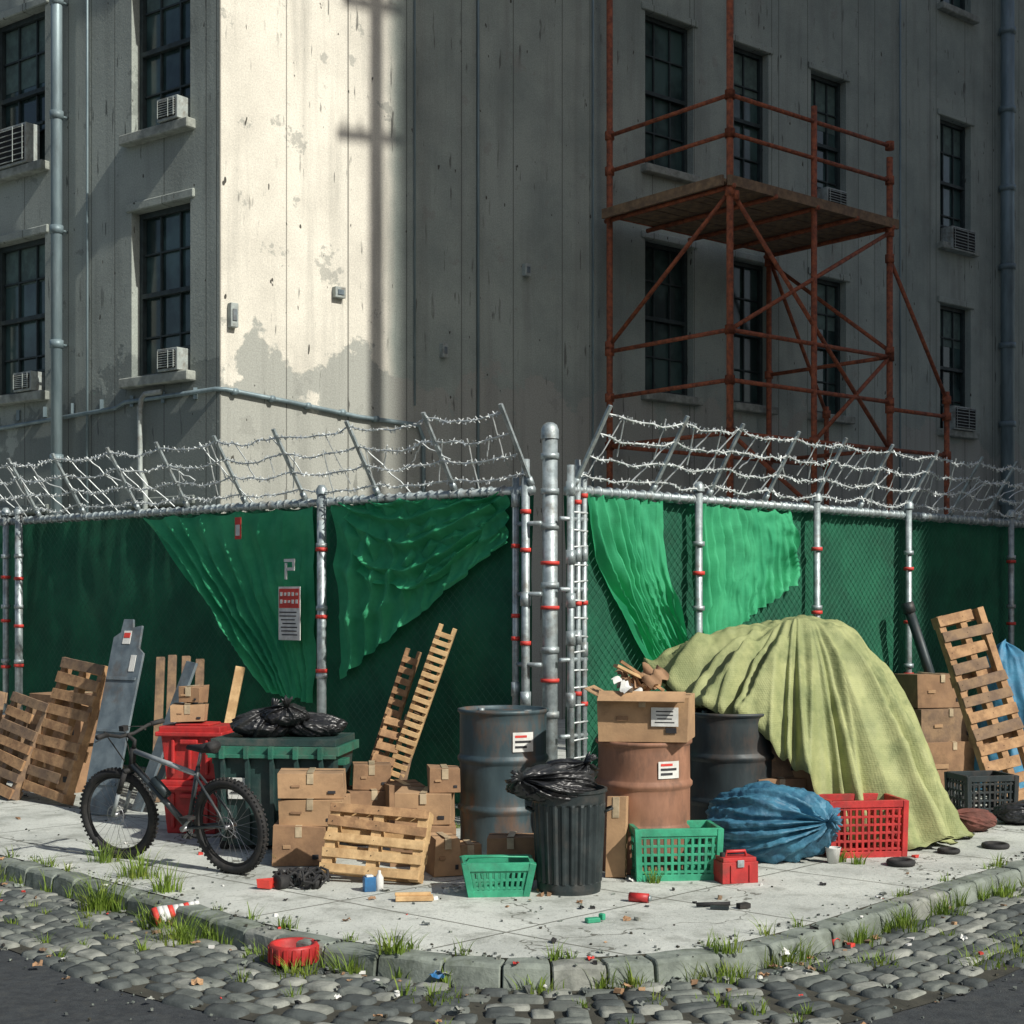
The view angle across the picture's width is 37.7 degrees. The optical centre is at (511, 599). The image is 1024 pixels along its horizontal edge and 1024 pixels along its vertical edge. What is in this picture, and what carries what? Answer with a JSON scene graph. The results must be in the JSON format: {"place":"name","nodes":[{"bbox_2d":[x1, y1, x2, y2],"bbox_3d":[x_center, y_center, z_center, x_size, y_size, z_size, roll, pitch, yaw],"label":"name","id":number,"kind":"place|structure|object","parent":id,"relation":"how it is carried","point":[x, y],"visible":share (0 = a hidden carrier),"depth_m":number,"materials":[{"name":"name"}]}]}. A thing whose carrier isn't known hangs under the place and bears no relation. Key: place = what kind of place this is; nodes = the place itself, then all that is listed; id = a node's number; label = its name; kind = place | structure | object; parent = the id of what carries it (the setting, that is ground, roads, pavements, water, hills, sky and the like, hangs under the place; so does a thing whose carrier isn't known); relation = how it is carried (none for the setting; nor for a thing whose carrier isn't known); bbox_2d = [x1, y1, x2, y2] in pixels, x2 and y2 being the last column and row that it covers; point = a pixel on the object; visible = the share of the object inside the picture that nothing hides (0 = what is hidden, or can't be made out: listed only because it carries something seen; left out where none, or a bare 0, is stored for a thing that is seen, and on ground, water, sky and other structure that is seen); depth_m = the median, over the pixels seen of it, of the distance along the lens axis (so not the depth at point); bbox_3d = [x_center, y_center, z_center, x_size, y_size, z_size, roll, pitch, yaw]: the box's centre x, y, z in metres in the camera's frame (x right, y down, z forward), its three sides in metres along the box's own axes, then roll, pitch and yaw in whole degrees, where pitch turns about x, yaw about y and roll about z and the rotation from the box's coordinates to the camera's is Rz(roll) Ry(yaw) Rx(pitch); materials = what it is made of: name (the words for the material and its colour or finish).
{"place":"outdoors","nodes":[
{"label":"outdoors","id":0,"kind":"place"},
{"bbox_2d":[0,719,1023,963],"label":"pavement","id":1,"kind":"structure","parent":0,"point":[782,895],"depth_m":10.15,"materials":[{"name":"concrete"}]},
{"bbox_2d":[0,691,7,720],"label":"wooden pallet","id":2,"kind":"object","parent":1,"relation":"on","point":[3,698],"visible":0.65,"depth_m":15.72,"materials":[{"name":"brown wood"}]},
{"bbox_2d":[0,691,48,800],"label":"wooden pallet","id":3,"kind":"object","parent":1,"relation":"on","point":[10,759],"visible":0.98,"depth_m":15.16,"materials":[{"name":"brown wood"}]},
{"bbox_2d":[0,690,122,792],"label":"cardboard box","id":4,"kind":"object","parent":1,"relation":"on","point":[46,698],"visible":0.14,"depth_m":15.72,"materials":[{"name":"brown cardboard"}]},
{"bbox_2d":[22,657,107,805],"bbox_3d":[-4.400,1.285,14.853,0.868,1.422,0.503,0,0,42],"label":"wooden pallet","id":5,"kind":"object","parent":1,"relation":"on","point":[71,711],"visible":0.96,"depth_m":14.78,"materials":[{"name":"brown wood"}]},
{"bbox_2d":[0,0,219,521],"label":"side wall","id":6,"kind":"structure","parent":1,"relation":"on","point":[120,177],"depth_m":22.40,"materials":[{"name":"paint"}]},
{"bbox_2d":[0,120,44,170],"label":"air conditioner","id":7,"kind":"object","parent":6,"relation":"attached to","point":[20,144],"visible":0.95,"depth_m":23.56,"materials":[{"name":"paint"}]},
{"bbox_2d":[13,369,44,392],"bbox_3d":[-7.600,-3.447,23.570,0.710,0.355,0.313,0,0,37],"label":"air conditioner","id":8,"kind":"object","parent":6,"relation":"attached to","point":[28,381],"visible":0.98,"depth_m":23.45,"materials":[{"name":"paint"}]},
{"bbox_2d":[50,0,67,522],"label":"downpipe","id":9,"kind":"object","parent":6,"relation":"attached to","point":[57,231],"visible":0.62,"depth_m":22.85,"materials":[{"name":"metal"}]},
{"bbox_2d":[0,0,189,524],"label":"side wall windows","id":10,"kind":"structure","parent":6,"relation":"attached to","point":[164,233],"depth_m":22.28,"materials":[{"name":"black glass"}]},
{"bbox_2d":[0,0,194,514],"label":"side wall sills","id":11,"kind":"structure","parent":6,"relation":"attached to","point":[161,131],"depth_m":21.99,"materials":[{"name":"concrete"}]},
{"bbox_2d":[157,345,189,372],"bbox_3d":[-4.851,-3.458,21.487,0.690,0.375,0.313,0,0,37],"label":"air conditioner","id":12,"kind":"object","parent":6,"relation":"attached to","point":[173,359],"visible":1,"depth_m":21.37,"materials":[{"name":"paint"}]},
{"bbox_2d":[157,94,189,123],"bbox_3d":[-4.851,-7.037,21.487,0.690,0.375,0.313,0,0,37],"label":"air conditioner","id":13,"kind":"object","parent":6,"relation":"attached to","point":[173,107],"visible":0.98,"depth_m":21.36,"materials":[{"name":"paint"}]},
{"bbox_2d":[86,619,144,814],"bbox_3d":[-3.729,1.095,14.122,0.420,1.821,0.509,0,0,29],"label":"metal panel","id":14,"kind":"object","parent":1,"relation":"on","point":[125,665],"visible":0.9,"depth_m":14.12,"materials":[{"name":"grey metal"}]},
{"bbox_2d":[132,661,197,811],"bbox_3d":[-3.272,1.331,14.260,0.608,1.486,0.337,0,0,-31],"label":"metal panel","id":15,"kind":"object","parent":1,"relation":"on","point":[186,678],"visible":0.42,"depth_m":14.31,"materials":[{"name":"metal"}]},
{"bbox_2d":[79,718,268,874],"bbox_3d":[-2.540,1.462,11.274,1.841,1.089,0.640,0,0,17],"label":"bicycle","id":16,"kind":"object","parent":1,"relation":"on","point":[160,790],"visible":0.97,"depth_m":11.19,"materials":[{"name":"black metal"}]},
{"bbox_2d":[155,721,233,833],"bbox_3d":[-2.720,1.531,13.000,0.600,0.938,0.480,0,0,9],"label":"red storage bin","id":17,"kind":"object","parent":1,"relation":"on","point":[178,738],"visible":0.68,"depth_m":12.81,"materials":[{"name":"plastic"}]},
{"bbox_2d":[170,685,208,721],"bbox_3d":[-2.793,0.898,13.001,0.317,0.315,0.280,0,0,-6],"label":"cardboard box","id":18,"kind":"object","parent":17,"relation":"on","point":[189,711],"visible":1,"depth_m":12.90,"materials":[{"name":"brown cardboard"}]},
{"bbox_2d":[153,655,244,802],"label":"timber planks","id":19,"kind":"object","parent":1,"relation":"on","point":[231,710],"visible":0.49,"depth_m":15.07,"materials":[{"name":"brown wood"}]},
{"bbox_2d":[206,732,358,848],"bbox_3d":[-1.863,1.553,12.228,1.100,0.891,0.785,0,0,7],"label":"dumpster","id":20,"kind":"object","parent":1,"relation":"on","point":[255,765],"visible":0.64,"depth_m":11.94,"materials":[{"name":"plastic"}]},
{"bbox_2d":[229,698,289,737],"bbox_3d":[-2.011,0.956,12.200,0.546,0.327,0.466,0,0,-21],"label":"garbage bag","id":21,"kind":"object","parent":20,"relation":"on","point":[253,723],"visible":0.78,"depth_m":12.03,"materials":[{"name":"black plastic"}]},
{"bbox_2d":[258,695,309,725],"bbox_3d":[-1.835,0.884,12.095,0.428,0.251,0.355,0,0,0],"label":"garbage bag","id":22,"kind":"object","parent":21,"relation":"on","point":[286,713],"visible":1,"depth_m":11.98,"materials":[{"name":"black plastic"}]},
{"bbox_2d":[286,712,347,736],"bbox_3d":[-1.626,0.985,12.247,0.576,0.269,0.442,0,0,0],"label":"garbage bag","id":23,"kind":"object","parent":20,"relation":"on","point":[320,725],"visible":0.63,"depth_m":12.11,"materials":[{"name":"black plastic"}]},
{"bbox_2d":[256,866,329,889],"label":"scrap cables","id":24,"kind":"object","parent":1,"relation":"on","point":[287,878],"visible":1,"depth_m":10.36,"materials":[{"name":"black rubber"}]},
{"bbox_2d":[363,870,383,891],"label":"plastic bottles","id":25,"kind":"object","parent":1,"relation":"on","point":[371,883],"visible":1,"depth_m":10.28,"materials":[{"name":"blue plastic"}]},
{"bbox_2d":[319,802,433,883],"bbox_3d":[-0.966,1.735,10.694,0.774,0.558,0.311,0,0,14],"label":"wooden pallet","id":26,"kind":"object","parent":1,"relation":"on","point":[378,833],"visible":0.95,"depth_m":10.63,"materials":[{"name":"brown wood"}]},
{"bbox_2d":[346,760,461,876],"bbox_3d":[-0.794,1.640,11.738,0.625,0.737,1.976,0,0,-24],"label":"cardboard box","id":27,"kind":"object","parent":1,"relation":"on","point":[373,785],"visible":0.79,"depth_m":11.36,"materials":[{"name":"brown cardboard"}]},
{"bbox_2d":[370,623,456,780],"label":"wooden pallets","id":28,"kind":"object","parent":27,"relation":"on","point":[417,716],"visible":0.67,"depth_m":13.21,"materials":[{"name":"brown wood"}]},
{"bbox_2d":[395,892,432,901],"bbox_3d":[-0.652,1.970,9.970,0.254,0.050,0.090,0,0,-5],"label":"timber offcut","id":29,"kind":"object","parent":1,"relation":"on","point":[411,896],"visible":1,"depth_m":9.94,"materials":[{"name":"brown wood"}]},
{"bbox_2d":[459,854,535,897],"bbox_3d":[-0.100,1.865,10.240,0.504,0.283,0.364,0,0,-5],"label":"shopping basket","id":30,"kind":"object","parent":1,"relation":"on","point":[494,871],"visible":1,"depth_m":10.09,"materials":[{"name":"green plastic"}]},
{"bbox_2d":[460,831,535,879],"bbox_3d":[-0.128,1.850,10.893,0.673,0.316,0.340,0,0,18],"label":"cardboard box","id":31,"kind":"object","parent":1,"relation":"on","point":[512,842],"visible":0.45,"depth_m":10.73,"materials":[{"name":"brown cardboard"}]},
{"bbox_2d":[458,705,548,854],"bbox_3d":[-0.069,1.423,11.759,0.715,1.153,0.715,0,0,0],"label":"steel drum","id":32,"kind":"object","parent":1,"relation":"on","point":[499,744],"visible":0.73,"depth_m":11.46,"materials":[{"name":"grey metal"}]},
{"bbox_2d":[0,422,1023,816],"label":"chain link fence","id":33,"kind":"object","parent":1,"relation":"on","point":[576,558],"visible":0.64,"depth_m":14.15,"materials":[{"name":"metal"}]},
{"bbox_2d":[143,506,315,702],"bbox_3d":[-2.982,0.045,15.402,2.752,1.910,0.134,0,0,40],"label":"green netting","id":34,"kind":"object","parent":33,"relation":"attached to","point":[236,584],"visible":0.94,"depth_m":15.07,"materials":[{"name":"green fabric"}]},
{"bbox_2d":[235,517,240,538],"bbox_3d":[-2.750,-0.720,15.050,0.090,0.220,0.012,0,0,40],"label":"warning tag","id":35,"kind":"object","parent":34,"relation":"attached to","point":[237,527],"visible":1,"depth_m":15.04,"materials":[{"name":"red paper"}]},
{"bbox_2d":[279,586,300,639],"bbox_3d":[-2.162,0.130,14.554,0.310,0.520,0.014,0,0,40],"label":"notice board","id":36,"kind":"object","parent":33,"relation":"attached to","point":[289,613],"visible":1,"depth_m":14.54,"materials":[{"name":"white paper"}]},
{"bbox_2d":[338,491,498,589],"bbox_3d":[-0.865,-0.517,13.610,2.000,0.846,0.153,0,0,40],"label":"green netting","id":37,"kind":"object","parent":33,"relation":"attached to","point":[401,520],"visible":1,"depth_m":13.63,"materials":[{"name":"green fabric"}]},
{"bbox_2d":[330,495,509,678],"bbox_3d":[-0.898,-0.080,13.641,2.209,1.680,0.148,0,0,40],"label":"green netting","id":38,"kind":"object","parent":33,"relation":"attached to","point":[372,616],"visible":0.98,"depth_m":13.89,"materials":[{"name":"green fabric"}]},
{"bbox_2d":[0,495,1023,815],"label":"green privacy screen","id":39,"kind":"object","parent":33,"relation":"attached to","point":[932,579],"visible":0.33,"depth_m":16.01,"materials":[{"name":"green fabric"}]},
{"bbox_2d":[284,559,294,578],"bbox_3d":[-2.160,-0.299,14.556,0.153,0.199,0.009,0,0,40],"label":"parking sticker","id":40,"kind":"object","parent":39,"relation":"attached to","point":[292,568],"visible":1,"depth_m":14.55,"materials":[{"name":"white paper"}]},
{"bbox_2d":[0,403,1023,520],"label":"barbed wire","id":41,"kind":"object","parent":33,"relation":"attached to","point":[452,482],"visible":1,"depth_m":14.70,"materials":[{"name":"metal"}]},
{"bbox_2d":[588,493,687,659],"bbox_3d":[1.158,-0.145,13.448,1.460,1.570,0.130,0,0,-45],"label":"green netting","id":42,"kind":"object","parent":33,"relation":"attached to","point":[629,548],"visible":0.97,"depth_m":13.44,"materials":[{"name":"green fabric"}]},
{"bbox_2d":[703,504,800,633],"bbox_3d":[2.353,-0.170,14.636,1.612,1.500,0.134,0,0,-45],"label":"green netting","id":43,"kind":"object","parent":33,"relation":"attached to","point":[751,564],"visible":0.95,"depth_m":14.55,"materials":[{"name":"green fabric"}]},
{"bbox_2d":[0,794,1023,1023],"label":"litter","id":44,"kind":"object","parent":1,"relation":"on","point":[526,988],"visible":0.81,"depth_m":8.73,"materials":[{"name":"cardboard"}]},
{"bbox_2d":[525,785,612,895],"bbox_3d":[0.393,1.645,10.340,0.529,0.710,0.529,0,0,-44],"label":"trash can","id":45,"kind":"object","parent":1,"relation":"on","point":[568,841],"visible":0.89,"depth_m":10.14,"materials":[{"name":"metal"}]},
{"bbox_2d":[504,764,597,801],"bbox_3d":[0.267,1.248,10.278,0.640,0.244,0.581,0,0,0],"label":"garbage bag","id":46,"kind":"object","parent":45,"relation":"on","point":[541,783],"visible":0.94,"depth_m":10.09,"materials":[{"name":"black plastic"}]},
{"bbox_2d":[544,751,599,776],"bbox_3d":[0.388,1.159,10.400,0.444,0.242,0.397,0,0,0],"label":"garbage bag","id":47,"kind":"object","parent":46,"relation":"on","point":[585,765],"visible":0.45,"depth_m":10.30,"materials":[{"name":"black plastic"}]},
{"bbox_2d":[585,913,605,923],"bbox_3d":[0.519,1.975,9.308,0.132,0.050,0.051,0,0,-24],"label":"plastic scrap","id":48,"kind":"object","parent":1,"relation":"on","point":[589,920],"visible":1,"depth_m":9.29,"materials":[{"name":"green plastic"}]},
{"bbox_2d":[605,796,628,877],"bbox_3d":[0.758,1.713,10.849,0.151,0.590,0.166,0,0,15],"label":"cardboard box","id":49,"kind":"object","parent":1,"relation":"on","point":[616,839],"visible":0.97,"depth_m":10.80,"materials":[{"name":"brown cardboard"}]},
{"bbox_2d":[220,0,1023,719],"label":"street wall","id":50,"kind":"structure","parent":1,"relation":"on","point":[316,150],"depth_m":24.83,"materials":[{"name":"paint"}]},
{"bbox_2d":[0,0,900,512],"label":"wall conduit","id":51,"kind":"object","parent":50,"relation":"attached to","point":[152,394],"depth_m":23.11,"materials":[{"name":"metal"}]},
{"bbox_2d":[645,0,964,427],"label":"street wall windows","id":52,"kind":"structure","parent":50,"relation":"attached to","point":[666,93],"depth_m":28.41,"materials":[{"name":"black glass"}]},
{"bbox_2d":[641,1,979,524],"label":"window sills and lintels","id":53,"kind":"structure","parent":50,"relation":"attached to","point":[688,178],"depth_m":28.11,"materials":[{"name":"grey concrete"}]},
{"bbox_2d":[817,186,846,205],"bbox_3d":[6.315,-7.897,29.606,0.870,0.475,0.338,0,0,-40],"label":"air conditioner","id":54,"kind":"object","parent":50,"relation":"attached to","point":[833,195],"visible":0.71,"depth_m":29.45,"materials":[{"name":"paint"}]},
{"bbox_2d":[940,224,975,255],"bbox_3d":[9.652,-7.777,32.399,1.100,0.555,0.338,0,0,-40],"label":"air conditioner","id":55,"kind":"object","parent":50,"relation":"attached to","point":[962,241],"visible":1,"depth_m":32.22,"materials":[{"name":"paint"}]},
{"bbox_2d":[940,404,975,431],"bbox_3d":[9.690,-3.938,32.431,1.050,0.555,0.338,0,0,-40],"label":"air conditioner","id":56,"kind":"object","parent":50,"relation":"attached to","point":[963,418],"visible":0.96,"depth_m":32.26,"materials":[{"name":"paint"}]},
{"bbox_2d":[999,0,1015,519],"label":"downpipe","id":57,"kind":"object","parent":50,"relation":"attached to","point":[1007,190],"visible":0.7,"depth_m":33.28,"materials":[{"name":"metal"}]},
{"bbox_2d":[628,892,651,902],"bbox_3d":[0.848,1.968,9.922,0.147,0.058,0.060,0,0,23],"label":"soda can","id":58,"kind":"object","parent":1,"relation":"on","point":[640,897],"visible":1,"depth_m":9.90,"materials":[{"name":"red metal"}]},
{"bbox_2d":[595,737,692,874],"bbox_3d":[0.986,1.518,11.221,0.725,0.963,0.725,0,0,0],"label":"fibre drum","id":59,"kind":"object","parent":1,"relation":"on","point":[653,781],"visible":0.59,"depth_m":10.91,"materials":[{"name":"cardboard"}]},
{"bbox_2d":[584,685,694,742],"bbox_3d":[0.943,0.843,11.115,0.772,0.390,0.589,0,0,13],"label":"cardboard box","id":60,"kind":"object","parent":59,"relation":"on","point":[649,716],"visible":1,"depth_m":10.91,"materials":[{"name":"brown cardboard"}]},
{"bbox_2d":[612,660,668,692],"bbox_3d":[0.918,0.603,11.109,0.460,0.323,0.358,0,0,-31],"label":"crumpled paper","id":61,"kind":"object","parent":60,"relation":"on","point":[648,678],"visible":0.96,"depth_m":11.04,"materials":[{"name":"paper"}]},
{"bbox_2d":[629,820,723,881],"bbox_3d":[1.170,1.816,10.870,0.645,0.378,0.425,0,0,-6],"label":"milk crate","id":62,"kind":"object","parent":1,"relation":"on","point":[710,833],"visible":0.84,"depth_m":10.68,"materials":[{"name":"green plastic"}]},
{"bbox_2d":[696,901,750,909],"bbox_3d":[1.372,1.980,9.724,0.348,0.030,0.140,0,0,0],"label":"broken tool","id":63,"kind":"object","parent":1,"relation":"on","point":[724,905],"visible":1,"depth_m":9.71,"materials":[{"name":"black metal"}]},
{"bbox_2d":[690,708,773,843],"bbox_3d":[1.800,1.458,12.420,0.766,1.083,0.767,0,0,0],"label":"steel drum","id":64,"kind":"object","parent":1,"relation":"on","point":[728,752],"visible":0.4,"depth_m":12.10,"materials":[{"name":"grey metal"}]},
{"bbox_2d":[714,849,757,883],"bbox_3d":[1.592,1.887,10.654,0.270,0.226,0.182,0,0,-14],"label":"red toolbox","id":65,"kind":"object","parent":1,"relation":"on","point":[735,868],"visible":1,"depth_m":10.59,"materials":[{"name":"plastic"}]},
{"bbox_2d":[705,780,842,863],"bbox_3d":[2.013,1.702,11.599,1.097,0.595,0.834,0,0,0],"label":"blue trash bag","id":66,"kind":"object","parent":1,"relation":"on","point":[766,822],"visible":0.89,"depth_m":11.32,"materials":[{"name":"plastic"}]},
{"bbox_2d":[602,0,950,518],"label":"scaffolding","id":67,"kind":"object","parent":1,"relation":"on","point":[731,211],"visible":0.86,"depth_m":25.21,"materials":[{"name":"rusty painted steel"},{"name":"weathered timber"}]},
{"bbox_2d":[758,743,846,838],"bbox_3d":[2.479,1.248,12.754,1.130,1.513,1.298,0,0,0],"label":"cardboard box","id":68,"kind":"object","parent":1,"relation":"on","point":[784,773],"visible":0.16,"depth_m":12.24,"materials":[{"name":"brown cardboard"}]},
{"bbox_2d":[643,615,974,849],"bbox_3d":[2.519,1.060,12.970,2.787,1.866,2.246,0,0,0],"label":"tarpaulin","id":69,"kind":"object","parent":1,"relation":"on","point":[828,699],"visible":0.96,"depth_m":12.27,"materials":[{"name":"fabric"}]},
{"bbox_2d":[825,846,840,863],"bbox_3d":[2.440,1.939,11.400,0.124,0.118,0.124,0,0,0],"label":"paper cup","id":70,"kind":"object","parent":1,"relation":"on","point":[833,853],"visible":1,"depth_m":11.36,"materials":[{"name":"white paper"}]},
{"bbox_2d":[819,793,908,857],"bbox_3d":[2.740,1.781,11.860,0.645,0.448,0.465,0,0,-9],"label":"milk crate","id":71,"kind":"object","parent":1,"relation":"on","point":[896,817],"visible":0.62,"depth_m":11.66,"materials":[{"name":"red plastic"}]},
{"bbox_2d":[901,601,934,672],"bbox_3d":[4.595,1.013,16.293,0.721,2.005,0.159,0,0,14],"label":"drain pipe","id":72,"kind":"object","parent":1,"relation":"on","point":[908,609],"visible":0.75,"depth_m":16.30,"materials":[{"name":"metal"}]},
{"bbox_2d":[957,808,996,831],"bbox_3d":[3.944,1.880,12.998,0.511,0.241,0.384,0,0,0],"label":"brown sack","id":73,"kind":"object","parent":1,"relation":"on","point":[976,819],"visible":0.57,"depth_m":12.87,"materials":[{"name":"fabric"}]},
{"bbox_2d":[931,606,1023,800],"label":"wooden pallet","id":74,"kind":"object","parent":1,"relation":"on","point":[1000,739],"visible":0.86,"depth_m":14.91,"materials":[{"name":"brown wood"}]},
{"bbox_2d":[944,770,1018,812],"bbox_3d":[4.380,1.811,14.000,0.525,0.388,0.445,0,0,-11],"label":"plastic crate","id":75,"kind":"object","parent":1,"relation":"on","point":[960,786],"visible":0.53,"depth_m":13.83,"materials":[{"name":"plastic"}]},
{"bbox_2d":[974,639,1023,789],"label":"blue tarpaulin","id":76,"kind":"object","parent":1,"relation":"on","point":[1011,658],"visible":0.28,"depth_m":15.64,"materials":[{"name":"blue plastic"}]},
{"bbox_2d":[992,802,1023,824],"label":"garbage bag","id":77,"kind":"object","parent":1,"relation":"on","point":[1010,813],"visible":0.98,"depth_m":13.30,"materials":[{"name":"black plastic"}]},
{"bbox_2d":[0,855,1023,1023],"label":"road","id":78,"kind":"structure","parent":0,"point":[30,994],"depth_m":7.92,"materials":[{"name":"grey stone"}]},
{"bbox_2d":[0,879,1023,1023],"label":"cobblestones","id":79,"kind":"structure","parent":78,"relation":"on","point":[843,988],"depth_m":8.28,"materials":[{"name":"grey stone"}]},
{"bbox_2d":[151,900,199,925],"bbox_3d":[-2.188,2.046,9.750,0.309,0.160,0.133,0,0,-12],"label":"striped paper cone","id":80,"kind":"object","parent":79,"relation":"on","point":[168,910],"visible":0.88,"depth_m":9.71,"materials":[{"name":"white paper"}]},
{"bbox_2d":[268,937,318,966],"bbox_3d":[-1.270,2.047,8.720,0.298,0.115,0.297,0,0,0],"label":"red plastic tub","id":81,"kind":"object","parent":79,"relation":"on","point":[287,950],"visible":0.96,"depth_m":8.62,"materials":[{"name":"red plastic"}]},
{"bbox_2d":[0,821,1023,1023],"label":"weeds","id":82,"kind":"object","parent":79,"relation":"on","point":[99,902],"visible":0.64,"depth_m":9.24,"materials":[{"name":"green plant"}]},
{"bbox_2d":[0,856,1023,990],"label":"kerb","id":83,"kind":"structure","parent":78,"relation":"on","point":[480,972],"depth_m":8.76,"materials":[{"name":"concrete"}]}
]}

